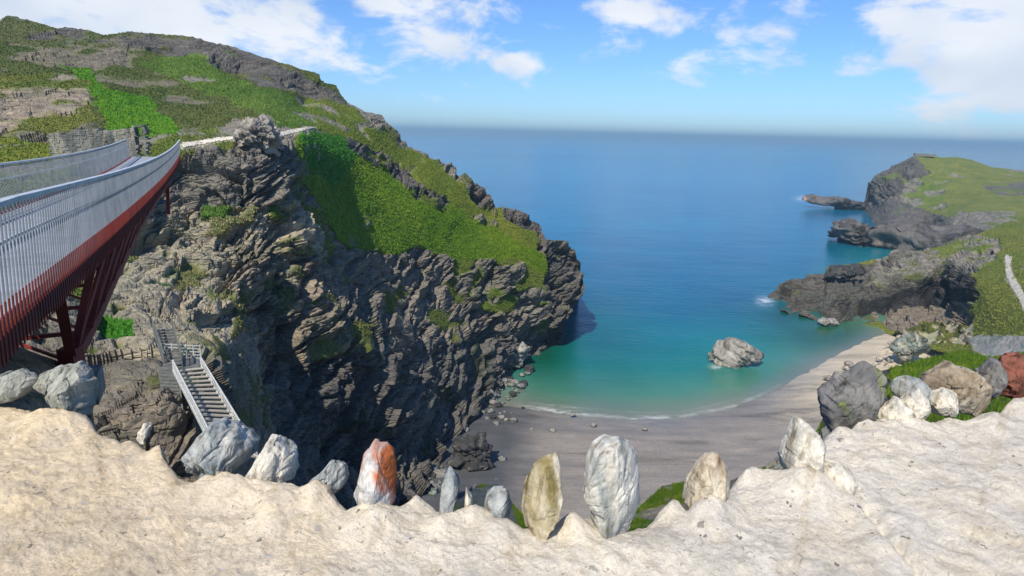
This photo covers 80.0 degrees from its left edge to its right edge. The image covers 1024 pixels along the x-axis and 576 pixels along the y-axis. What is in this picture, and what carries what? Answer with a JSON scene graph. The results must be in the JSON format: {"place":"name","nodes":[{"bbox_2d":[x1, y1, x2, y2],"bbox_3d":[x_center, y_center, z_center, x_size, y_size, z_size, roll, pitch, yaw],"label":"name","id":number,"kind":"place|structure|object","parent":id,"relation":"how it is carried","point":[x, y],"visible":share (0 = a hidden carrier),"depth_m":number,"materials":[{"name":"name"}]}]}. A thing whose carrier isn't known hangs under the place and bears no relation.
{"place":"outdoors","nodes":[
{"label":"outdoors","id":0,"kind":"place"},
{"bbox_2d":[0,16,584,509],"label":"headland","id":1,"kind":"structure","parent":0,"point":[410,382],"depth_m":90.78,"materials":[{"name":"grey stone"}]},
{"bbox_2d":[157,366,183,408],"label":"staircase","id":2,"kind":"structure","parent":1,"relation":"on","point":[169,375],"depth_m":38.07,"materials":[{"name":"grey wood"}]},
{"bbox_2d":[162,343,201,368],"bbox_3d":[-21.977,4.558,40.545,2.342,1.414,1.939,-3,15,-16],"label":"landing","id":3,"kind":"object","parent":1,"relation":"on","point":[190,363],"visible":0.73,"depth_m":41.00,"materials":[{"name":"grey wood"}]},
{"bbox_2d":[152,317,182,367],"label":"staircase","id":4,"kind":"structure","parent":3,"relation":"on","point":[175,354],"depth_m":41.20,"materials":[{"name":"grey wood"}]},
{"bbox_2d":[172,357,257,458],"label":"staircase","id":5,"kind":"structure","parent":1,"relation":"on","point":[194,406],"depth_m":36.89,"materials":[{"name":"metal"}]},
{"bbox_2d":[233,114,284,156],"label":"rock outcrop","id":6,"kind":"object","parent":1,"relation":"on","point":[262,132],"visible":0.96,"depth_m":80.36,"materials":[{"name":"grey stone"}]},
{"bbox_2d":[0,15,548,338],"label":"grass","id":7,"kind":"structure","parent":1,"relation":"on","point":[527,241],"depth_m":117.23,"materials":[{"name":"green plant"}]},
{"bbox_2d":[46,125,151,161],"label":"ruined wall","id":8,"kind":"structure","parent":7,"relation":"on","point":[132,136],"depth_m":72.20,"materials":[{"name":"grey stone"}]},
{"bbox_2d":[181,136,232,147],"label":"path","id":9,"kind":"structure","parent":7,"relation":"on","point":[193,143],"depth_m":82.15,"materials":[{"name":"beige gravel"}]},
{"bbox_2d":[280,126,313,136],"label":"path","id":10,"kind":"structure","parent":7,"relation":"on","point":[286,132],"depth_m":94.14,"materials":[{"name":"beige gravel"}]},
{"bbox_2d":[487,389,496,399],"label":"boulder","id":11,"kind":"object","parent":1,"relation":"on","point":[493,395],"visible":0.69,"depth_m":133.34,"materials":[{"name":"grey stone"}]},
{"bbox_2d":[508,342,530,368],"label":"boulder","id":12,"kind":"object","parent":1,"relation":"on","point":[520,354],"visible":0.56,"depth_m":150.92,"materials":[{"name":"grey stone"}]},
{"bbox_2d":[545,326,565,345],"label":"boulder","id":13,"kind":"object","parent":1,"relation":"on","point":[551,340],"visible":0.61,"depth_m":169.17,"materials":[{"name":"grey stone"}]},
{"bbox_2d":[0,347,1023,530],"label":"cliff edge","id":14,"kind":"object","parent":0,"point":[36,363],"visible":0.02,"depth_m":10.55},
{"bbox_2d":[0,139,180,404],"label":"footbridge","id":15,"kind":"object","parent":14,"relation":"on","point":[60,243],"visible":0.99,"depth_m":11.21,"materials":[{"name":"metal"}]},
{"bbox_2d":[477,348,1023,530],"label":"grass","id":16,"kind":"structure","parent":14,"relation":"on","point":[897,371],"depth_m":10.40,"materials":[{"name":"green plant"}]},
{"bbox_2d":[766,426,830,469],"bbox_3d":[3.566,2.158,7.734,1.079,1.287,0.553,14,19,40],"label":"rock","id":17,"kind":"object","parent":14,"relation":"on","point":[824,434],"depth_m":7.64,"materials":[{"name":"stone"}]},
{"bbox_2d":[0,0,1023,144],"label":"sky","id":18,"kind":"structure","parent":0,"point":[903,71],"materials":[{"name":"blue"}]},
{"bbox_2d":[420,334,947,521],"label":"beach","id":19,"kind":"structure","parent":0,"point":[739,439],"depth_m":117.60,"materials":[{"name":"grey sand"}]},
{"bbox_2d":[426,487,439,494],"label":"boulder","id":20,"kind":"object","parent":19,"relation":"on","point":[433,491],"visible":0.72,"depth_m":94.40,"materials":[{"name":"grey stone"}]},
{"bbox_2d":[429,483,441,487],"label":"boulder","id":21,"kind":"object","parent":19,"relation":"on","point":[435,485],"visible":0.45,"depth_m":96.49,"materials":[{"name":"grey stone"}]},
{"bbox_2d":[433,469,440,477],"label":"boulder","id":22,"kind":"object","parent":19,"relation":"on","point":[437,471],"visible":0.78,"depth_m":100.58,"materials":[{"name":"grey stone"}]},
{"bbox_2d":[439,468,446,477],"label":"boulder","id":23,"kind":"object","parent":19,"relation":"on","point":[442,473],"visible":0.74,"depth_m":100.35,"materials":[{"name":"grey stone"}]},
{"bbox_2d":[446,432,494,471],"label":"boulder","id":24,"kind":"object","parent":19,"relation":"on","point":[471,453],"visible":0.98,"depth_m":102.50,"materials":[{"name":"grey stone"}]},
{"bbox_2d":[469,484,476,490],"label":"boulder","id":25,"kind":"object","parent":19,"relation":"on","point":[474,486],"visible":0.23,"depth_m":94.38,"materials":[{"name":"grey stone"}]},
{"bbox_2d":[487,408,493,413],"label":"boulder","id":26,"kind":"object","parent":19,"relation":"on","point":[490,410],"visible":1,"depth_m":126.91,"materials":[{"name":"grey stone"}]},
{"bbox_2d":[494,402,502,407],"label":"boulder","id":27,"kind":"object","parent":19,"relation":"on","point":[498,404],"visible":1,"depth_m":130.15,"materials":[{"name":"grey stone"}]},
{"bbox_2d":[497,456,505,460],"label":"boulder","id":28,"kind":"object","parent":19,"relation":"on","point":[501,458],"visible":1,"depth_m":106.38,"materials":[{"name":"grey stone"}]},
{"bbox_2d":[509,417,516,421],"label":"boulder","id":29,"kind":"object","parent":19,"relation":"on","point":[512,419],"visible":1,"depth_m":123.19,"materials":[{"name":"grey stone"}]},
{"bbox_2d":[844,361,853,367],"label":"boulder","id":30,"kind":"object","parent":19,"relation":"on","point":[849,363],"visible":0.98,"depth_m":155.34,"materials":[{"name":"grey stone"}]},
{"bbox_2d":[889,332,931,363],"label":"boulder","id":31,"kind":"object","parent":19,"relation":"on","point":[904,348],"visible":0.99,"depth_m":154.73,"materials":[{"name":"grey stone"}]},
{"bbox_2d":[397,130,1023,420],"bbox_3d":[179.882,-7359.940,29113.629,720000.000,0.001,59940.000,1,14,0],"label":"sea","id":32,"kind":"structure","parent":0,"point":[690,251],"depth_m":334.03,"materials":[{"name":"liquid"}]},
{"bbox_2d":[489,399,496,405],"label":"boulder","id":33,"kind":"object","parent":32,"relation":"in","point":[492,401],"visible":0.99,"depth_m":130.72,"materials":[{"name":"grey stone"}]},
{"bbox_2d":[502,377,508,384],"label":"boulder","id":34,"kind":"object","parent":32,"relation":"in","point":[505,381],"visible":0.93,"depth_m":141.40,"materials":[{"name":"grey stone"}]},
{"bbox_2d":[507,382,515,386],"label":"boulder","id":35,"kind":"object","parent":32,"relation":"in","point":[510,384],"visible":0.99,"depth_m":140.62,"materials":[{"name":"grey stone"}]},
{"bbox_2d":[509,391,516,396],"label":"boulder","id":36,"kind":"object","parent":32,"relation":"on","point":[512,393],"visible":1,"depth_m":135.50,"materials":[{"name":"grey stone"}]},
{"bbox_2d":[516,383,524,388],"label":"boulder","id":37,"kind":"object","parent":32,"relation":"in","point":[519,385],"visible":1,"depth_m":139.71,"materials":[{"name":"grey stone"}]},
{"bbox_2d":[524,364,534,372],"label":"boulder","id":38,"kind":"object","parent":32,"relation":"in","point":[529,368],"visible":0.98,"depth_m":149.40,"materials":[{"name":"grey stone"}]},
{"bbox_2d":[708,337,763,368],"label":"sea rock","id":39,"kind":"object","parent":32,"relation":"in","point":[731,352],"visible":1,"depth_m":155.65,"materials":[{"name":"grey stone"}]},
{"bbox_2d":[817,317,838,325],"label":"sea rock","id":40,"kind":"object","parent":32,"relation":"in","point":[828,321],"visible":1,"depth_m":192.20,"materials":[{"name":"grey stone"}]},
{"bbox_2d":[802,194,865,209],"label":"reef","id":41,"kind":"object","parent":32,"relation":"in","point":[838,202],"visible":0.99,"depth_m":517.38},
{"bbox_2d":[827,218,875,246],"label":"reef","id":42,"kind":"object","parent":32,"relation":"in","point":[849,229],"visible":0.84,"depth_m":341.89},
{"bbox_2d":[860,223,983,250],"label":"reef","id":43,"kind":"object","parent":32,"relation":"in","point":[911,237],"visible":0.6,"depth_m":327.96},
{"bbox_2d":[767,216,1023,357],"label":"coast slope","id":44,"kind":"structure","parent":0,"point":[931,306],"depth_m":204.91,"materials":[{"name":"grey stone"}]},
{"bbox_2d":[823,263,865,278],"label":"boulder","id":45,"kind":"object","parent":44,"relation":"on","point":[853,270],"visible":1,"depth_m":226.83,"materials":[{"name":"grey stone"}]},
{"bbox_2d":[846,217,1023,352],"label":"grass","id":46,"kind":"structure","parent":44,"relation":"on","point":[984,292],"depth_m":166.30,"materials":[{"name":"green plant"}]},
{"bbox_2d":[1005,255,1023,310],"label":"path","id":47,"kind":"structure","parent":46,"relation":"on","point":[1015,285],"depth_m":155.36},
{"bbox_2d":[863,156,1023,230],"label":"headland","id":48,"kind":"structure","parent":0,"point":[934,191],"depth_m":453.86,"materials":[{"name":"green plant"}]},
{"bbox_2d":[913,153,935,156],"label":"ruined wall","id":49,"kind":"structure","parent":48,"relation":"on","point":[926,155],"depth_m":504.01,"materials":[{"name":"stone"}]},
{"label":"footpath","id":50,"kind":"structure","parent":0,"visible":0},
{"bbox_2d":[0,352,1023,575],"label":"stone wall","id":51,"kind":"structure","parent":50,"relation":"on","point":[873,484],"depth_m":1.22,"materials":[{"name":"beige stone"}]}
]}

